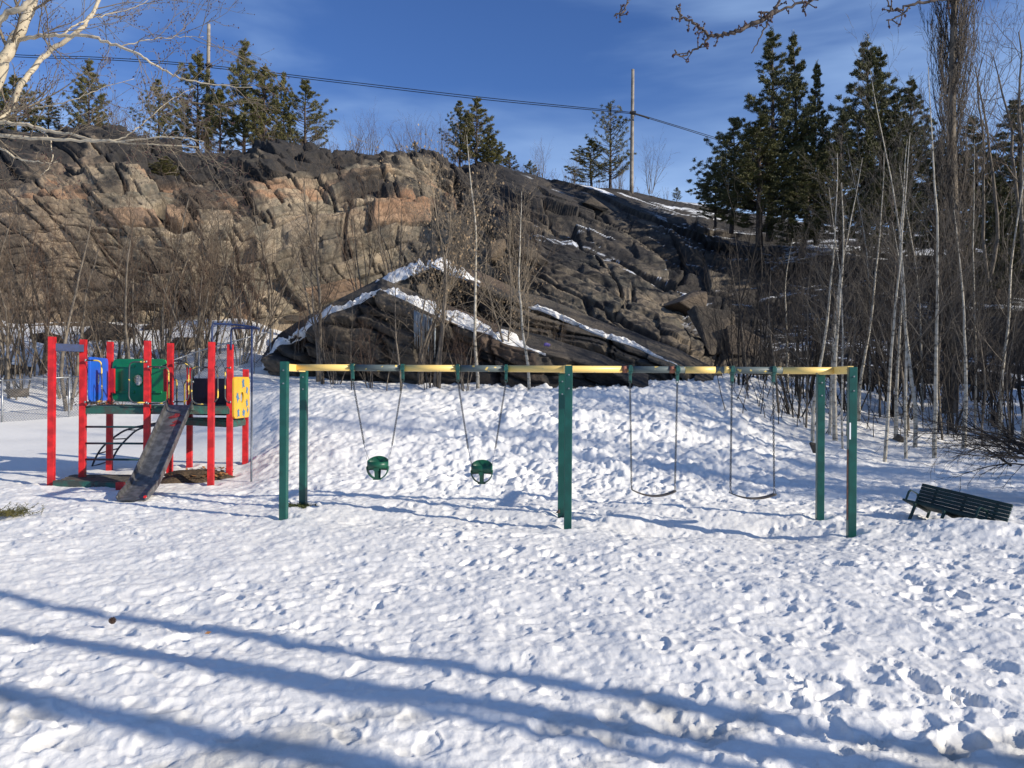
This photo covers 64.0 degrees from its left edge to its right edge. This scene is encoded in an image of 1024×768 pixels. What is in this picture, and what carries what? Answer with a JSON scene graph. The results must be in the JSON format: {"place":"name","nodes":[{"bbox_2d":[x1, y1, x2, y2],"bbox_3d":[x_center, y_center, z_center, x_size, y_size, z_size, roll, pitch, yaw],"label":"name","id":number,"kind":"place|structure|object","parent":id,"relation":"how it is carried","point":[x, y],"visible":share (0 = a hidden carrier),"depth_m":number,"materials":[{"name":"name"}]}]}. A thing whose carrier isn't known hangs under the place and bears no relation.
{"place":"outdoors","nodes":[
{"label":"outdoors","id":0,"kind":"place"},
{"bbox_2d":[0,318,1023,767],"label":"snow ground","id":1,"kind":"structure","parent":0,"point":[426,602],"depth_m":7.08,"materials":[{"name":"snow"}]},
{"bbox_2d":[0,207,35,398],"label":"bare tree","id":2,"kind":"object","parent":1,"relation":"on","point":[6,365],"visible":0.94,"depth_m":26.41,"materials":[{"name":"brown plant"}]},
{"bbox_2d":[0,162,69,373],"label":"bare tree","id":3,"kind":"object","parent":1,"relation":"on","point":[36,295],"visible":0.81,"depth_m":28.11,"materials":[{"name":"brown plant"}]},
{"bbox_2d":[0,235,96,399],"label":"bare shrub","id":4,"kind":"object","parent":1,"relation":"on","point":[18,343],"visible":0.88,"depth_m":26.69,"materials":[{"name":"brown plant"}]},
{"bbox_2d":[0,189,96,381],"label":"bare shrub","id":5,"kind":"object","parent":1,"relation":"on","point":[12,355],"visible":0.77,"depth_m":27.85,"materials":[{"name":"brown plant"}]},
{"bbox_2d":[0,161,99,376],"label":"bare shrub","id":6,"kind":"object","parent":1,"relation":"on","point":[22,346],"visible":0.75,"depth_m":28.66,"materials":[{"name":"brown plant"}]},
{"bbox_2d":[1,259,131,398],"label":"bare shrub","id":7,"kind":"object","parent":1,"relation":"on","point":[70,360],"visible":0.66,"depth_m":26.51,"materials":[{"name":"brown plant"}]},
{"bbox_2d":[16,231,162,374],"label":"bare shrub","id":8,"kind":"object","parent":1,"relation":"on","point":[79,305],"visible":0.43,"depth_m":28.85,"materials":[{"name":"brown plant"}]},
{"bbox_2d":[30,146,151,410],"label":"bare tree","id":9,"kind":"object","parent":1,"relation":"on","point":[66,329],"visible":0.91,"depth_m":26.14,"materials":[{"name":"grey plant"}]},
{"bbox_2d":[46,171,142,355],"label":"bare tree","id":10,"kind":"object","parent":1,"relation":"on","point":[119,267],"visible":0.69,"depth_m":29.93,"materials":[{"name":"brown plant"}]},
{"bbox_2d":[34,229,158,380],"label":"bare shrub","id":11,"kind":"object","parent":1,"relation":"on","point":[94,344],"visible":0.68,"depth_m":26.53,"materials":[{"name":"brown plant"}]},
{"bbox_2d":[61,172,182,383],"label":"bare tree","id":12,"kind":"object","parent":1,"relation":"on","point":[127,258],"visible":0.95,"depth_m":26.18,"materials":[{"name":"brown plant"}]},
{"bbox_2d":[0,329,271,421],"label":"chain link fence","id":13,"kind":"object","parent":1,"relation":"on","point":[69,377],"visible":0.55,"depth_m":24.22,"materials":[{"name":"metal"}]},
{"bbox_2d":[34,136,245,358],"bbox_3d":[-12.263,-4.124,28.372,6.459,8.195,4.514,0,0,2],"label":"bare shrub","id":14,"kind":"object","parent":1,"relation":"on","point":[123,330],"visible":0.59,"depth_m":28.29,"materials":[{"name":"brown plant"}]},
{"bbox_2d":[1,281,285,402],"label":"undergrowth","id":15,"kind":"object","parent":1,"relation":"on","point":[227,331],"visible":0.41,"depth_m":28.08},
{"bbox_2d":[0,0,288,227],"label":"birch tree","id":16,"kind":"object","parent":1,"relation":"on","point":[26,10],"visible":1,"depth_m":7.66,"materials":[{"name":"white plant"}]},
{"bbox_2d":[57,186,244,370],"bbox_3d":[-12.706,-3.510,28.759,5.848,6.636,6.450,0,0,-29],"label":"bare shrub","id":17,"kind":"object","parent":1,"relation":"on","point":[159,304],"visible":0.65,"depth_m":27.95,"materials":[{"name":"brown plant"}]},
{"bbox_2d":[47,323,259,500],"bbox_3d":[-6.956,0.622,15.034,4.500,3.491,3.974,0,0,15],"label":"play structure","id":18,"kind":"object","parent":1,"relation":"on","point":[211,396],"visible":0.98,"depth_m":15.17,"materials":[{"name":"red paint"}]},
{"bbox_2d":[108,237,245,371],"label":"bare shrub","id":19,"kind":"object","parent":1,"relation":"on","point":[153,345],"visible":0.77,"depth_m":26.77,"materials":[{"name":"brown plant"}]},
{"bbox_2d":[100,164,273,375],"bbox_3d":[-10.299,-3.915,26.412,5.465,7.521,3.920,0,0,22],"label":"bare shrub","id":20,"kind":"object","parent":1,"relation":"on","point":[198,340],"visible":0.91,"depth_m":26.68,"materials":[{"name":"brown plant"}]},
{"bbox_2d":[121,151,253,358],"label":"bare tree","id":21,"kind":"object","parent":1,"relation":"on","point":[166,289],"visible":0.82,"depth_m":27.08,"materials":[{"name":"brown plant"}]},
{"bbox_2d":[160,469,234,483],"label":"bare soil","id":22,"kind":"structure","parent":1,"relation":"on","point":[179,476],"depth_m":15.24,"materials":[{"name":"brown soil"}]},
{"bbox_2d":[160,162,260,347],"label":"bare tree","id":23,"kind":"object","parent":1,"relation":"on","point":[236,335],"visible":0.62,"depth_m":28.82,"materials":[{"name":"brown plant"}]},
{"bbox_2d":[152,164,286,358],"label":"bare shrub","id":24,"kind":"object","parent":1,"relation":"on","point":[207,327],"visible":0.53,"depth_m":28.80,"materials":[{"name":"brown plant"}]},
{"bbox_2d":[164,171,338,353],"bbox_3d":[-8.227,-4.095,28.617,6.242,6.422,5.659,0,0,16],"label":"bare shrub","id":25,"kind":"object","parent":1,"relation":"on","point":[273,303],"visible":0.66,"depth_m":28.12,"materials":[{"name":"brown plant"}]},
{"bbox_2d":[228,163,299,343],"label":"bare tree","id":26,"kind":"object","parent":1,"relation":"on","point":[267,281],"visible":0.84,"depth_m":27.98,"materials":[{"name":"brown plant"}]},
{"bbox_2d":[220,232,324,365],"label":"bare shrub","id":27,"kind":"object","parent":1,"relation":"on","point":[251,310],"visible":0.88,"depth_m":26.48,"materials":[{"name":"brown plant"}]},
{"bbox_2d":[250,178,366,383],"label":"bare tree","id":28,"kind":"object","parent":1,"relation":"on","point":[319,361],"visible":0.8,"depth_m":24.04,"materials":[{"name":"brown plant"}]},
{"bbox_2d":[269,126,368,381],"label":"bare tree","id":29,"kind":"object","parent":1,"relation":"on","point":[316,257],"visible":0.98,"depth_m":23.52,"materials":[{"name":"brown plant"}]},
{"bbox_2d":[323,156,421,289],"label":"bare shrub","id":30,"kind":"object","parent":1,"relation":"on","point":[370,261],"visible":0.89,"depth_m":30.43,"materials":[{"name":"brown plant"}]},
{"bbox_2d":[349,124,503,388],"bbox_3d":[-2.129,-3.566,21.804,3.869,7.817,4.885,0,0,-2],"label":"bare tree","id":31,"kind":"object","parent":1,"relation":"on","point":[437,375],"visible":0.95,"depth_m":21.33,"materials":[{"name":"grey plant"}]},
{"bbox_2d":[373,174,504,384],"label":"bare tree","id":32,"kind":"object","parent":1,"relation":"on","point":[426,341],"visible":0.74,"depth_m":22.09,"materials":[{"name":"brown plant"}]},
{"bbox_2d":[261,279,647,388],"bbox_3d":[-2.429,-0.959,24.668,14.185,4.697,3.478,0,0,24],"label":"rock outcrop","id":33,"kind":"object","parent":1,"relation":"on","point":[558,353],"visible":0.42,"depth_m":23.99,"materials":[{"name":"stone"}]},
{"bbox_2d":[383,287,545,355],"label":"ledge snow","id":34,"kind":"structure","parent":33,"relation":"on","point":[512,337],"depth_m":23.67,"materials":[{"name":"snow"}]},
{"bbox_2d":[425,160,546,362],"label":"bare tree","id":35,"kind":"object","parent":1,"relation":"on","point":[510,301],"visible":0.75,"depth_m":22.99,"materials":[{"name":"brown plant"}]},
{"bbox_2d":[446,101,538,388],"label":"bare tree","id":36,"kind":"object","parent":1,"relation":"on","point":[474,319],"visible":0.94,"depth_m":21.75,"materials":[{"name":"plant"}]},
{"bbox_2d":[467,178,541,390],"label":"bare tree","id":37,"kind":"object","parent":1,"relation":"on","point":[524,341],"visible":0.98,"depth_m":21.43,"materials":[{"name":"plant"}]},
{"bbox_2d":[350,253,721,381],"bbox_3d":[-1.482,-1.696,27.682,17.243,5.786,4.093,0,0,18],"label":"rock outcrop","id":38,"kind":"object","parent":1,"relation":"on","point":[625,354],"visible":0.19,"depth_m":25.76,"materials":[{"name":"stone"}]},
{"bbox_2d":[528,304,676,364],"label":"ledge snow","id":39,"kind":"structure","parent":38,"relation":"on","point":[557,315],"depth_m":25.37,"materials":[{"name":"snow"}]},
{"bbox_2d":[279,361,857,537],"bbox_3d":[0.606,1.112,11.294,7.652,2.792,1.189,0,0,5],"label":"swing set","id":40,"kind":"object","parent":1,"relation":"on","point":[565,393],"visible":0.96,"depth_m":11.22,"materials":[{"name":"green paint"}]},
{"bbox_2d":[677,153,844,384],"bbox_3d":[7.003,-3.246,23.501,4.252,6.851,4.983,0,0,-8],"label":"bare shrub","id":41,"kind":"object","parent":1,"relation":"on","point":[736,333],"visible":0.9,"depth_m":23.43,"materials":[{"name":"plant"}]},
{"bbox_2d":[716,206,825,380],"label":"bare shrub","id":42,"kind":"object","parent":1,"relation":"on","point":[772,327],"visible":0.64,"depth_m":24.75,"materials":[{"name":"plant"}]},
{"bbox_2d":[614,0,981,62],"bbox_3d":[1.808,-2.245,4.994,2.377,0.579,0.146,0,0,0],"label":"maple tree","id":43,"kind":"object","parent":1,"relation":"on","point":[768,16],"visible":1,"depth_m":4.99,"materials":[{"name":"brown plant"}]},
{"bbox_2d":[722,204,893,417],"bbox_3d":[7.680,-1.806,21.104,3.481,5.609,4.080,0,0,-21],"label":"bare shrub","id":44,"kind":"object","parent":1,"relation":"on","point":[799,389],"visible":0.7,"depth_m":21.05,"materials":[{"name":"plant"}]},
{"bbox_2d":[770,219,853,427],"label":"sapling","id":45,"kind":"object","parent":1,"relation":"on","point":[807,377],"visible":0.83,"depth_m":20.04,"materials":[{"name":"brown plant"}]},
{"bbox_2d":[754,191,877,397],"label":"bare shrub","id":46,"kind":"object","parent":1,"relation":"on","point":[815,359],"visible":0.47,"depth_m":22.68,"materials":[{"name":"plant"}]},
{"bbox_2d":[743,127,901,441],"bbox_3d":[6.909,-2.217,18.252,2.586,7.343,2.868,0,0,-26],"label":"birch tree","id":47,"kind":"object","parent":1,"relation":"on","point":[812,439],"visible":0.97,"depth_m":18.30,"materials":[{"name":"white plant"}]},
{"bbox_2d":[789,160,884,440],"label":"birch tree","id":48,"kind":"object","parent":1,"relation":"on","point":[834,409],"visible":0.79,"depth_m":18.67,"materials":[{"name":"white plant"}]},
{"bbox_2d":[793,154,881,449],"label":"birch tree","id":49,"kind":"object","parent":1,"relation":"on","point":[842,362],"visible":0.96,"depth_m":18.00,"materials":[{"name":"white plant"}]},
{"bbox_2d":[783,119,893,434],"bbox_3d":[7.814,-2.554,19.854,2.546,7.816,1.716,0,0,20],"label":"birch tree","id":50,"kind":"object","parent":1,"relation":"on","point":[830,405],"visible":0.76,"depth_m":19.61,"materials":[{"name":"white plant"}]},
{"bbox_2d":[780,204,916,412],"bbox_3d":[8.813,-2.030,22.352,3.664,5.903,4.294,0,0,39],"label":"bare shrub","id":51,"kind":"object","parent":1,"relation":"on","point":[838,377],"visible":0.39,"depth_m":21.89,"materials":[{"name":"plant"}]},
{"bbox_2d":[695,308,1023,439],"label":"undergrowth","id":52,"kind":"object","parent":1,"relation":"on","point":[809,383],"visible":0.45,"depth_m":21.46,"materials":[{"name":"plant"}]},
{"bbox_2d":[796,129,948,420],"bbox_3d":[9.047,-2.758,20.751,2.748,7.802,3.047,0,0,-34],"label":"birch tree","id":53,"kind":"object","parent":1,"relation":"on","point":[862,369],"visible":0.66,"depth_m":20.87,"materials":[{"name":"white plant"}]},
{"bbox_2d":[819,197,926,391],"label":"bare shrub","id":54,"kind":"object","parent":1,"relation":"on","point":[863,386],"visible":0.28,"depth_m":25.18,"materials":[{"name":"plant"}]},
{"bbox_2d":[847,88,941,461],"bbox_3d":[8.005,-2.079,16.658,1.676,7.638,2.488,0,0,37],"label":"birch tree","id":55,"kind":"object","parent":1,"relation":"on","point":[893,329],"visible":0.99,"depth_m":16.60,"materials":[{"name":"white plant"}]},
{"bbox_2d":[813,175,975,418],"bbox_3d":[10.305,-2.214,21.891,3.716,6.626,3.186,0,0,36],"label":"bare shrub","id":56,"kind":"object","parent":1,"relation":"on","point":[892,391],"visible":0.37,"depth_m":21.93,"materials":[{"name":"plant"}]},
{"bbox_2d":[866,202,934,440],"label":"birch tree","id":57,"kind":"object","parent":1,"relation":"on","point":[897,382],"visible":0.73,"depth_m":19.46,"materials":[{"name":"white plant"}]},
{"bbox_2d":[845,2,992,458],"bbox_3d":[8.398,-3.206,17.181,2.726,9.827,2.799,0,0,-32],"label":"birch tree","id":58,"kind":"object","parent":1,"relation":"on","point":[906,368],"visible":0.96,"depth_m":17.54,"materials":[{"name":"white plant"}]},
{"bbox_2d":[851,101,991,447],"bbox_3d":[9.389,-2.556,19.067,2.910,8.261,3.226,0,0,20],"label":"birch tree","id":59,"kind":"object","parent":1,"relation":"on","point":[914,401],"visible":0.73,"depth_m":19.01,"materials":[{"name":"white plant"}]},
{"bbox_2d":[860,19,998,457],"bbox_3d":[9.048,-2.920,16.976,3.038,9.326,2.047,0,0,-15],"label":"birch tree","id":60,"kind":"object","parent":1,"relation":"on","point":[935,357],"visible":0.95,"depth_m":17.06,"materials":[{"name":"white plant"}]},
{"bbox_2d":[857,377,1023,491],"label":"bare shrub","id":61,"kind":"object","parent":1,"relation":"on","point":[1009,437],"visible":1,"depth_m":12.72,"materials":[{"name":"brown plant"}]},
{"bbox_2d":[907,227,979,439],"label":"sapling","id":62,"kind":"object","parent":1,"relation":"on","point":[939,387],"visible":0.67,"depth_m":19.51,"materials":[{"name":"brown plant"}]},
{"bbox_2d":[886,220,1022,433],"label":"bare shrub","id":63,"kind":"object","parent":1,"relation":"on","point":[949,385],"visible":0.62,"depth_m":20.48,"materials":[{"name":"plant"}]},
{"bbox_2d":[902,483,1012,521],"bbox_3d":[5.816,1.756,10.842,0.703,0.726,1.236,0,0,-33],"label":"park bench","id":64,"kind":"object","parent":1,"relation":"on","point":[927,500],"visible":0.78,"depth_m":10.96,"materials":[{"name":"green metal"}]},
{"bbox_2d":[915,0,1008,412],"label":"poplar tree","id":65,"kind":"object","parent":1,"relation":"on","point":[958,54],"visible":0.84,"depth_m":22.88,"materials":[{"name":"grey plant"}]},
{"bbox_2d":[916,0,1023,280],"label":"bare tree","id":66,"kind":"object","parent":1,"relation":"on","point":[989,157],"visible":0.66,"depth_m":28.97,"materials":[{"name":"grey plant"}]},
{"bbox_2d":[930,178,1013,448],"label":"birch tree","id":67,"kind":"object","parent":1,"relation":"on","point":[965,377],"visible":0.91,"depth_m":18.34,"materials":[{"name":"white plant"}]},
{"bbox_2d":[920,191,1023,402],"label":"bare shrub","id":68,"kind":"object","parent":1,"relation":"on","point":[973,395],"visible":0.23,"depth_m":24.24,"materials":[{"name":"plant"}]},
{"bbox_2d":[930,1,1023,261],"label":"bare tree","id":69,"kind":"object","parent":1,"relation":"on","point":[1014,178],"visible":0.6,"depth_m":30.68,"materials":[{"name":"brown plant"}]},
{"bbox_2d":[938,200,1023,433],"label":"bare shrub","id":70,"kind":"object","parent":1,"relation":"on","point":[1004,390],"visible":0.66,"depth_m":20.14,"materials":[{"name":"plant"}]},
{"bbox_2d":[939,90,1023,430],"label":"birch tree","id":71,"kind":"object","parent":1,"relation":"on","point":[973,242],"visible":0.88,"depth_m":20.26,"materials":[{"name":"white plant"}]},
{"bbox_2d":[939,245,1023,425],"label":"bare shrub","id":72,"kind":"object","parent":1,"relation":"on","point":[990,401],"visible":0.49,"depth_m":21.27,"materials":[{"name":"plant"}]},
{"bbox_2d":[951,105,1023,436],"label":"birch tree","id":73,"kind":"object","parent":1,"relation":"on","point":[1009,280],"visible":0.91,"depth_m":20.04,"materials":[{"name":"white plant"}]},
{"bbox_2d":[0,124,1023,388],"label":"rock cliff","id":74,"kind":"structure","parent":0,"point":[626,256],"depth_m":37.76,"materials":[{"name":"stone"}]},
{"bbox_2d":[0,74,46,132],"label":"pine tree","id":75,"kind":"object","parent":74,"relation":"on","point":[33,120],"visible":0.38,"depth_m":44.78,"materials":[{"name":"green plant"}]},
{"bbox_2d":[61,58,112,127],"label":"pine tree","id":76,"kind":"object","parent":74,"relation":"on","point":[89,68],"visible":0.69,"depth_m":44.67,"materials":[{"name":"green plant"}]},
{"bbox_2d":[129,78,194,139],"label":"pine tree","id":77,"kind":"object","parent":74,"relation":"on","point":[161,120],"visible":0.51,"depth_m":45.77,"materials":[{"name":"green plant"}]},
{"bbox_2d":[170,50,223,152],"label":"pine tree","id":78,"kind":"object","parent":74,"relation":"on","point":[199,60],"visible":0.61,"depth_m":46.67,"materials":[{"name":"green plant"}]},
{"bbox_2d":[199,89,238,151],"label":"pine tree","id":79,"kind":"object","parent":74,"relation":"on","point":[220,96],"visible":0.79,"depth_m":44.92,"materials":[{"name":"green plant"}]},
{"bbox_2d":[212,38,270,151],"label":"pine tree","id":80,"kind":"object","parent":74,"relation":"on","point":[242,78],"visible":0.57,"depth_m":45.50,"materials":[{"name":"green plant"}]},
{"bbox_2d":[229,64,294,144],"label":"pine tree","id":81,"kind":"object","parent":74,"relation":"on","point":[250,126],"visible":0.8,"depth_m":44.58,"materials":[{"name":"green plant"}]},
{"bbox_2d":[266,78,337,146],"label":"pine tree","id":82,"kind":"object","parent":74,"relation":"on","point":[307,87],"visible":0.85,"depth_m":45.92,"materials":[{"name":"green plant"}]},
{"bbox_2d":[94,113,673,200],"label":"undergrowth","id":83,"kind":"object","parent":74,"relation":"on","point":[243,149],"visible":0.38,"depth_m":44.27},
{"bbox_2d":[345,142,483,272],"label":"bare shrub","id":84,"kind":"object","parent":74,"relation":"on","point":[390,244],"visible":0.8,"depth_m":30.02,"materials":[{"name":"brown plant"}]},
{"bbox_2d":[446,96,502,165],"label":"pine tree","id":85,"kind":"object","parent":74,"relation":"on","point":[468,120],"visible":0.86,"depth_m":47.46,"materials":[{"name":"green plant"}]},
{"bbox_2d":[492,163,568,292],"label":"bare shrub","id":86,"kind":"object","parent":74,"relation":"on","point":[522,253],"visible":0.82,"depth_m":31.23,"materials":[{"name":"brown plant"}]},
{"bbox_2d":[563,139,616,186],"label":"pine tree","id":87,"kind":"object","parent":74,"relation":"on","point":[591,171],"visible":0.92,"depth_m":50.75,"materials":[{"name":"green plant"}]},
{"bbox_2d":[585,99,636,187],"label":"pine tree","id":88,"kind":"object","parent":74,"relation":"on","point":[610,146],"visible":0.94,"depth_m":50.69,"materials":[{"name":"green plant"}]},
{"bbox_2d":[687,306,734,355],"bbox_3d":[7.183,-1.898,29.734,1.286,1.800,1.519,7,-2,-28],"label":"boulder","id":89,"kind":"object","parent":74,"relation":"on","point":[693,313],"visible":0.72,"depth_m":29.42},
{"bbox_2d":[690,116,767,233],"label":"pine tree","id":90,"kind":"object","parent":74,"relation":"on","point":[722,136],"visible":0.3,"depth_m":43.82,"materials":[{"name":"green plant"}]},
{"bbox_2d":[685,110,813,246],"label":"pine tree","id":91,"kind":"object","parent":74,"relation":"on","point":[757,178],"visible":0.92,"depth_m":39.59,"materials":[{"name":"green plant"}]},
{"bbox_2d":[717,26,830,241],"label":"pine tree","id":92,"kind":"object","parent":74,"relation":"on","point":[770,44],"visible":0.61,"depth_m":41.29,"materials":[{"name":"green plant"}]},
{"bbox_2d":[755,29,833,241],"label":"pine tree","id":93,"kind":"object","parent":74,"relation":"on","point":[797,68],"visible":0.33,"depth_m":42.19,"materials":[{"name":"green plant"}]},
{"bbox_2d":[759,152,851,257],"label":"pine tree","id":94,"kind":"object","parent":74,"relation":"on","point":[804,179],"visible":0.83,"depth_m":37.43,"materials":[{"name":"green plant"}]},
{"bbox_2d":[797,59,847,245],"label":"pine tree","id":95,"kind":"object","parent":74,"relation":"on","point":[817,73],"visible":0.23,"depth_m":41.99,"materials":[{"name":"green plant"}]},
{"bbox_2d":[798,110,891,256],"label":"pine tree","id":96,"kind":"object","parent":74,"relation":"on","point":[825,170],"visible":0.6,"depth_m":38.55,"materials":[{"name":"green plant"}]},
{"bbox_2d":[693,209,1023,371],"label":"undergrowth","id":97,"kind":"object","parent":74,"relation":"on","point":[827,295],"visible":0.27,"depth_m":33.65,"materials":[{"name":"plant"}]},
{"bbox_2d":[801,33,931,253],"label":"pine tree","id":98,"kind":"object","parent":74,"relation":"on","point":[853,116],"visible":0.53,"depth_m":40.13,"materials":[{"name":"green plant"}]},
{"bbox_2d":[834,46,928,251],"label":"pine tree","id":99,"kind":"object","parent":74,"relation":"on","point":[882,63],"visible":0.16,"depth_m":41.14,"materials":[{"name":"green plant"}]},
{"bbox_2d":[840,153,941,272],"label":"pine tree","id":100,"kind":"object","parent":74,"relation":"on","point":[878,189],"visible":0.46,"depth_m":35.63,"materials":[{"name":"green plant"}]},
{"bbox_2d":[864,75,963,257],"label":"pine tree","id":101,"kind":"object","parent":74,"relation":"on","point":[914,86],"visible":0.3,"depth_m":39.61,"materials":[{"name":"green plant"}]},
{"bbox_2d":[939,94,1023,248],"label":"pine tree","id":102,"kind":"object","parent":74,"relation":"on","point":[1008,163],"visible":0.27,"depth_m":35.68,"materials":[{"name":"green plant"}]},
{"bbox_2d":[947,176,1023,300],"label":"pine tree","id":103,"kind":"object","parent":74,"relation":"on","point":[1002,189],"visible":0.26,"depth_m":32.86,"materials":[{"name":"green plant"}]},
{"bbox_2d":[966,161,1023,293],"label":"pine tree","id":104,"kind":"object","parent":74,"relation":"on","point":[988,236],"visible":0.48,"depth_m":31.33,"materials":[{"name":"green plant"}]},
{"bbox_2d":[0,0,1023,231],"label":"sky","id":105,"kind":"structure","parent":0,"point":[576,53],"materials":[{"name":"blue"}]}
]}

